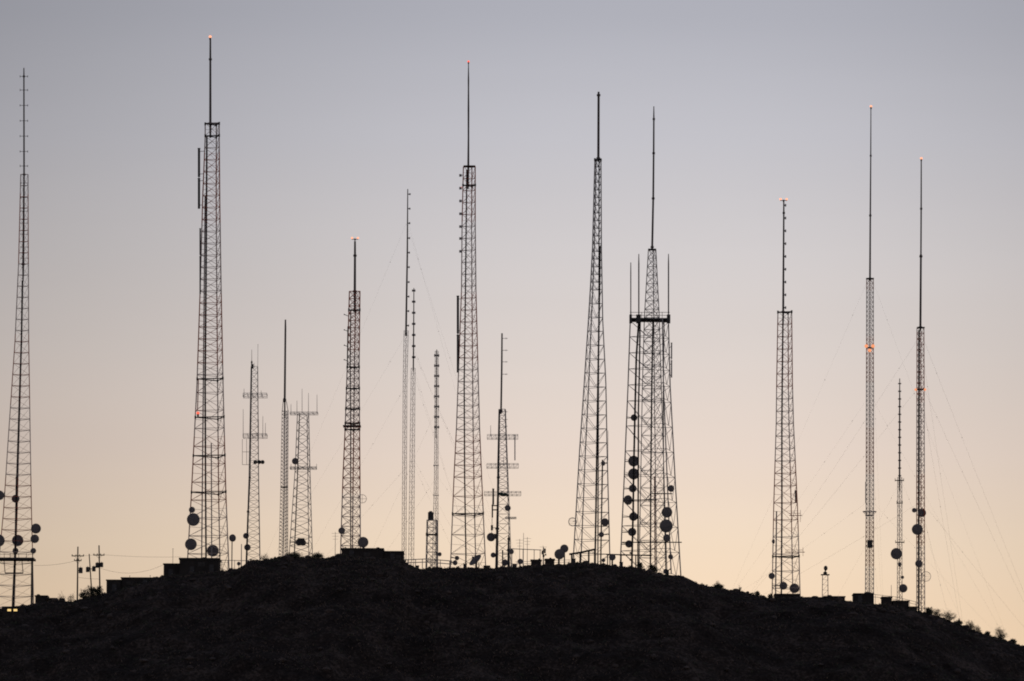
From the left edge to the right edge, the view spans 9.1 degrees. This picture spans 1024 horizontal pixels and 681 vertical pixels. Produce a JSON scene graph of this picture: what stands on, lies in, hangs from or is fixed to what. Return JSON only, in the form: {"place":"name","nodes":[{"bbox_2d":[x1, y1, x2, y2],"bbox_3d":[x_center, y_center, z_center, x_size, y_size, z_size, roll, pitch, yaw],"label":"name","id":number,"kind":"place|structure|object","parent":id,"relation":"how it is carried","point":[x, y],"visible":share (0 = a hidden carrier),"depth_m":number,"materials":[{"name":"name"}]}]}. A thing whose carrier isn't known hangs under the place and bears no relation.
{"place":"outdoors","nodes":[
{"label":"outdoors","id":0,"kind":"place"},
{"bbox_2d":[0,68,40,607],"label":"lattice tower","id":1,"kind":"structure","parent":0,"point":[17,540],"depth_m":1527.69,"materials":[{"name":"metal"}]},
{"bbox_2d":[0,555,1023,680],"bbox_3d":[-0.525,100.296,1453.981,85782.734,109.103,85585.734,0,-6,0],"label":"hill","id":2,"kind":"structure","parent":0,"point":[369,657],"depth_m":1454.90,"materials":[{"name":"black soil"}]},
{"bbox_2d":[2,606,26,616],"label":"equipment hut","id":3,"kind":"object","parent":2,"relation":"on","point":[8,610],"visible":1,"depth_m":1488.63,"materials":[{"name":"metal"}]},
{"bbox_2d":[35,594,48,602],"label":"equipment hut","id":4,"kind":"object","parent":2,"relation":"on","point":[40,598],"visible":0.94,"depth_m":1505.97,"materials":[{"name":"metal"}]},
{"bbox_2d":[72,547,83,599],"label":"utility pole","id":5,"kind":"object","parent":2,"relation":"on","point":[80,570],"visible":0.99,"depth_m":1510.30,"materials":[{"name":"brown wood"}]},
{"bbox_2d":[78,588,88,598],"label":"bush","id":6,"kind":"object","parent":2,"relation":"on","point":[83,595],"visible":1,"depth_m":1500.74,"materials":[{"name":"black plant"}]},
{"bbox_2d":[85,586,94,596],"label":"bush","id":7,"kind":"object","parent":2,"relation":"on","point":[91,592],"visible":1,"depth_m":1500.12,"materials":[{"name":"black plant"}]},
{"bbox_2d":[86,554,95,585],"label":"utility pole","id":8,"kind":"object","parent":2,"relation":"on","point":[88,569],"visible":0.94,"depth_m":1511.99,"materials":[{"name":"brown wood"}]},
{"bbox_2d":[92,585,103,594],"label":"bush","id":9,"kind":"object","parent":2,"relation":"on","point":[98,591],"visible":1,"depth_m":1500.25,"materials":[{"name":"black plant"}]},
{"bbox_2d":[93,545,104,588],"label":"utility pole","id":10,"kind":"object","parent":2,"relation":"on","point":[98,565],"visible":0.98,"depth_m":1514.33,"materials":[{"name":"brown wood"}]},
{"bbox_2d":[106,579,120,592],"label":"equipment building","id":11,"kind":"structure","parent":2,"relation":"on","point":[113,584],"depth_m":1504.30,"materials":[{"name":"paint"}]},
{"bbox_2d":[121,575,154,588],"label":"equipment building","id":12,"kind":"structure","parent":2,"relation":"on","point":[127,581],"depth_m":1505.40,"materials":[{"name":"paint"}]},
{"bbox_2d":[163,563,178,575],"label":"equipment building","id":13,"kind":"structure","parent":2,"relation":"on","point":[171,568],"depth_m":1506.22,"materials":[{"name":"paint"}]},
{"bbox_2d":[179,556,220,574],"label":"equipment building","id":14,"kind":"structure","parent":2,"relation":"on","point":[197,565],"depth_m":1504.82,"materials":[{"name":"paint"}]},
{"bbox_2d":[209,565,213,571],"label":"door","id":15,"kind":"structure","parent":14,"relation":"in","point":[211,567],"depth_m":1504.73,"materials":[{"name":"paint"}]},
{"bbox_2d":[185,36,228,570],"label":"lattice tower","id":16,"kind":"structure","parent":2,"relation":"on","point":[211,550],"depth_m":1521.77,"materials":[{"name":"metal"}]},
{"bbox_2d":[229,534,235,567],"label":"pole mounted dish","id":17,"kind":"object","parent":2,"relation":"on","point":[232,538],"visible":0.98,"depth_m":1522.33,"materials":[{"name":"metal"}]},
{"bbox_2d":[221,560,248,568],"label":"pipe fence","id":18,"kind":"object","parent":2,"relation":"on","point":[234,561],"visible":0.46,"depth_m":1520.77,"materials":[{"name":"metal"}]},
{"bbox_2d":[242,359,266,563],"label":"lattice tower","id":19,"kind":"structure","parent":2,"relation":"on","point":[247,547],"depth_m":1559.66,"materials":[{"name":"metal"}]},
{"bbox_2d":[260,553,268,559],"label":"bush","id":20,"kind":"object","parent":2,"relation":"on","point":[264,558],"visible":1,"depth_m":1502.77,"materials":[{"name":"black plant"}]},
{"bbox_2d":[279,320,288,555],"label":"lattice tower","id":21,"kind":"structure","parent":2,"relation":"on","point":[284,414],"depth_m":1545.37,"materials":[{"name":"metal"}]},
{"bbox_2d":[286,551,302,557],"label":"bush","id":22,"kind":"object","parent":2,"relation":"on","point":[296,554],"visible":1,"depth_m":1501.93,"materials":[{"name":"black plant"}]},
{"bbox_2d":[289,393,316,556],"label":"lattice tower","id":23,"kind":"structure","parent":2,"relation":"on","point":[300,542],"depth_m":1566.08,"materials":[{"name":"metal"}]},
{"bbox_2d":[312,551,324,558],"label":"bush","id":24,"kind":"object","parent":2,"relation":"on","point":[317,554],"visible":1,"depth_m":1502.29,"materials":[{"name":"black plant"}]},
{"bbox_2d":[338,237,366,552],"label":"lattice tower","id":25,"kind":"structure","parent":2,"relation":"on","point":[341,530],"depth_m":1522.22,"materials":[{"name":"metal"}]},
{"bbox_2d":[341,547,384,558],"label":"equipment building","id":26,"kind":"structure","parent":2,"relation":"on","point":[377,553],"depth_m":1505.14,"materials":[{"name":"paint"}]},
{"bbox_2d":[358,537,367,547],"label":"roof dish","id":27,"kind":"object","parent":26,"relation":"on","point":[362,542],"visible":1,"depth_m":1508.97,"materials":[{"name":"metal"}]},
{"bbox_2d":[265,189,512,581],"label":"guyed mast","id":28,"kind":"object","parent":2,"relation":"on","point":[403,452],"visible":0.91,"depth_m":1537.39,"materials":[{"name":"metal"}]},
{"bbox_2d":[383,551,404,559],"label":"equipment building","id":29,"kind":"structure","parent":2,"relation":"on","point":[396,555],"depth_m":1505.86,"materials":[{"name":"paint"}]},
{"bbox_2d":[390,553,394,559],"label":"door","id":30,"kind":"structure","parent":29,"relation":"in","point":[392,555],"depth_m":1505.83,"materials":[{"name":"paint"}]},
{"bbox_2d":[315,288,473,566],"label":"guyed mast","id":31,"kind":"object","parent":2,"relation":"on","point":[413,357],"visible":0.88,"depth_m":1558.07,"materials":[{"name":"metal"}]},
{"bbox_2d":[404,559,451,568],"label":"pipe rack","id":32,"kind":"object","parent":2,"relation":"on","point":[422,562],"visible":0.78,"depth_m":1511.73,"materials":[{"name":"metal"}]},
{"bbox_2d":[374,349,489,565],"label":"guyed mast","id":33,"kind":"object","parent":2,"relation":"on","point":[436,366],"visible":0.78,"depth_m":1576.20,"materials":[{"name":"metal"}]},
{"bbox_2d":[425,511,441,568],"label":"stub tower","id":34,"kind":"structure","parent":2,"relation":"on","point":[430,515],"depth_m":1513.05,"materials":[{"name":"metal"}]},
{"bbox_2d":[450,61,485,567],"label":"lattice tower","id":35,"kind":"structure","parent":2,"relation":"on","point":[467,185],"depth_m":1525.69,"materials":[{"name":"metal"}]},
{"bbox_2d":[469,555,480,566],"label":"satellite dish","id":36,"kind":"object","parent":2,"relation":"on","point":[474,560],"visible":1,"depth_m":1507.04,"materials":[{"name":"grey paint"}]},
{"bbox_2d":[484,333,520,566],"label":"lattice tower","id":37,"kind":"structure","parent":2,"relation":"on","point":[492,537],"depth_m":1515.90,"materials":[{"name":"metal"}]},
{"bbox_2d":[502,559,506,566],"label":"pole mounted dish","id":38,"kind":"object","parent":2,"relation":"on","point":[504,562],"visible":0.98,"depth_m":1509.49,"materials":[{"name":"metal"}]},
{"bbox_2d":[502,535,513,566],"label":"antenna post","id":39,"kind":"object","parent":2,"relation":"on","point":[510,551],"visible":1,"depth_m":1508.79,"materials":[{"name":"metal"}]},
{"bbox_2d":[0,554,1023,680],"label":"scrub","id":40,"kind":"object","parent":2,"relation":"on","point":[625,574],"visible":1,"depth_m":1470.93,"materials":[{"name":"black plant"}]},
{"bbox_2d":[0,553,1023,680],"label":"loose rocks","id":41,"kind":"object","parent":2,"relation":"on","point":[575,656],"visible":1,"depth_m":1477.14,"materials":[{"name":"black stone"}]},
{"bbox_2d":[1,554,1023,680],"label":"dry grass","id":42,"kind":"structure","parent":2,"relation":"on","point":[390,577],"depth_m":1461.62,"materials":[{"name":"black plant"}]},
{"bbox_2d":[523,533,523,565],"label":"aerial mast","id":43,"kind":"object","parent":2,"relation":"on","point":[523,548],"visible":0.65,"depth_m":1517.10,"materials":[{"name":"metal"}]},
{"bbox_2d":[524,537,530,560],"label":"aerial mast","id":44,"kind":"object","parent":2,"relation":"on","point":[527,538],"visible":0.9,"depth_m":1514.28,"materials":[{"name":"metal"}]},
{"bbox_2d":[530,558,541,564],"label":"equipment shed","id":45,"kind":"structure","parent":2,"relation":"on","point":[536,561],"depth_m":1504.93,"materials":[{"name":"metal"}]},
{"bbox_2d":[542,547,545,563],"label":"antenna cluster post","id":46,"kind":"object","parent":2,"relation":"on","point":[544,551],"visible":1,"depth_m":1506.54,"materials":[{"name":"metal"}]},
{"bbox_2d":[544,558,554,563],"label":"equipment shed","id":47,"kind":"structure","parent":2,"relation":"on","point":[550,560],"depth_m":1505.44,"materials":[{"name":"metal"}]},
{"bbox_2d":[554,549,563,563],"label":"pole mounted dish","id":48,"kind":"object","parent":2,"relation":"on","point":[559,554],"visible":1,"depth_m":1507.58,"materials":[{"name":"metal"}]},
{"bbox_2d":[560,544,567,563],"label":"pole mounted dish","id":49,"kind":"object","parent":2,"relation":"on","point":[564,547],"visible":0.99,"depth_m":1511.79,"materials":[{"name":"metal"}]},
{"bbox_2d":[569,548,595,563],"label":"cable bridge","id":50,"kind":"structure","parent":2,"relation":"on","point":[580,552],"depth_m":1516.87,"materials":[{"name":"metal"}]},
{"bbox_2d":[568,92,610,564],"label":"lattice tower","id":51,"kind":"structure","parent":2,"relation":"on","point":[605,522],"depth_m":1527.25,"materials":[{"name":"metal"}]},
{"bbox_2d":[609,554,615,564],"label":"pole mounted dish","id":52,"kind":"object","parent":2,"relation":"on","point":[612,557],"visible":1,"depth_m":1506.64,"materials":[{"name":"metal"}]},
{"bbox_2d":[606,554,651,566],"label":"cable bridge","id":53,"kind":"structure","parent":2,"relation":"on","point":[635,555],"depth_m":1512.87,"materials":[{"name":"metal"}]},
{"bbox_2d":[636,562,643,568],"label":"bush","id":54,"kind":"object","parent":2,"relation":"on","point":[639,564],"visible":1,"depth_m":1502.49,"materials":[{"name":"black plant"}]},
{"bbox_2d":[620,106,681,574],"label":"platform tower","id":55,"kind":"structure","parent":2,"relation":"on","point":[666,525],"depth_m":1521.25,"materials":[{"name":"metal"}]},
{"bbox_2d":[648,564,657,571],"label":"bush","id":56,"kind":"object","parent":2,"relation":"on","point":[652,567],"visible":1,"depth_m":1502.37,"materials":[{"name":"black plant"}]},
{"bbox_2d":[714,581,724,588],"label":"bush","id":57,"kind":"object","parent":2,"relation":"on","point":[719,585],"visible":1,"depth_m":1501.79,"materials":[{"name":"black plant"}]},
{"bbox_2d":[768,198,801,596],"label":"lattice tower","id":58,"kind":"structure","parent":2,"relation":"on","point":[794,588],"depth_m":1519.28,"materials":[{"name":"metal"}]},
{"bbox_2d":[773,594,799,597],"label":"equipment hut","id":59,"kind":"object","parent":2,"relation":"on","point":[785,595],"visible":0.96,"depth_m":1506.14,"materials":[{"name":"metal"}]},
{"bbox_2d":[821,566,829,596],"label":"antenna tower","id":60,"kind":"structure","parent":2,"relation":"on","point":[825,569],"depth_m":1511.86,"materials":[{"name":"metal"}]},
{"bbox_2d":[823,595,845,599],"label":"equipment hut","id":61,"kind":"object","parent":2,"relation":"on","point":[831,597],"visible":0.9,"depth_m":1507.10,"materials":[{"name":"metal"}]},
{"bbox_2d":[852,592,873,603],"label":"equipment hut","id":62,"kind":"object","parent":2,"relation":"on","point":[866,597],"visible":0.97,"depth_m":1505.10,"materials":[{"name":"paint"}]},
{"bbox_2d":[734,105,1007,638],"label":"guyed mast","id":63,"kind":"object","parent":2,"relation":"on","point":[870,542],"visible":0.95,"depth_m":1524.31,"materials":[{"name":"metal"}]},
{"bbox_2d":[880,597,892,604],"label":"equipment hut","id":64,"kind":"object","parent":2,"relation":"on","point":[886,600],"visible":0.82,"depth_m":1505.03,"materials":[{"name":"black"}]},
{"bbox_2d":[757,157,1022,620],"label":"guyed mast","id":65,"kind":"object","parent":2,"relation":"on","point":[917,529],"visible":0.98,"depth_m":1515.27,"materials":[{"name":"metal"}]},
{"bbox_2d":[874,594,915,605],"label":"pipe fence","id":66,"kind":"object","parent":2,"relation":"on","point":[894,599],"visible":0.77,"depth_m":1513.92,"materials":[{"name":"metal"}]},
{"bbox_2d":[841,378,957,611],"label":"guyed mast","id":67,"kind":"object","parent":2,"relation":"on","point":[896,553],"visible":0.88,"depth_m":1537.38,"materials":[{"name":"metal"}]},
{"bbox_2d":[892,600,909,607],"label":"equipment hut","id":68,"kind":"object","parent":2,"relation":"on","point":[903,603],"visible":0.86,"depth_m":1504.96,"materials":[{"name":"black"}]},
{"bbox_2d":[909,606,917,610],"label":"equipment hut","id":69,"kind":"object","parent":2,"relation":"on","point":[913,607],"visible":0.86,"depth_m":1504.35,"materials":[{"name":"black"}]},
{"bbox_2d":[924,607,934,613],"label":"bush","id":70,"kind":"object","parent":2,"relation":"on","point":[929,610],"visible":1,"depth_m":1501.28,"materials":[{"name":"black plant"}]},
{"bbox_2d":[933,609,944,616],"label":"bush","id":71,"kind":"object","parent":2,"relation":"on","point":[937,614],"visible":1,"depth_m":1501.37,"materials":[{"name":"black plant"}]},
{"bbox_2d":[943,610,957,620],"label":"bush","id":72,"kind":"object","parent":2,"relation":"on","point":[948,617],"visible":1,"depth_m":1501.22,"materials":[{"name":"black plant"}]},
{"bbox_2d":[966,620,975,629],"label":"bush","id":73,"kind":"object","parent":2,"relation":"on","point":[971,625],"visible":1,"depth_m":1501.05,"materials":[{"name":"black plant"}]},
{"bbox_2d":[993,627,1008,638],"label":"bush","id":74,"kind":"object","parent":2,"relation":"on","point":[1001,635],"visible":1,"depth_m":1500.22,"materials":[{"name":"black plant"}]},
{"bbox_2d":[0,0,1023,645],"label":"sky","id":75,"kind":"structure","parent":0,"point":[328,112],"materials":[{"name":"grey"}]}
]}

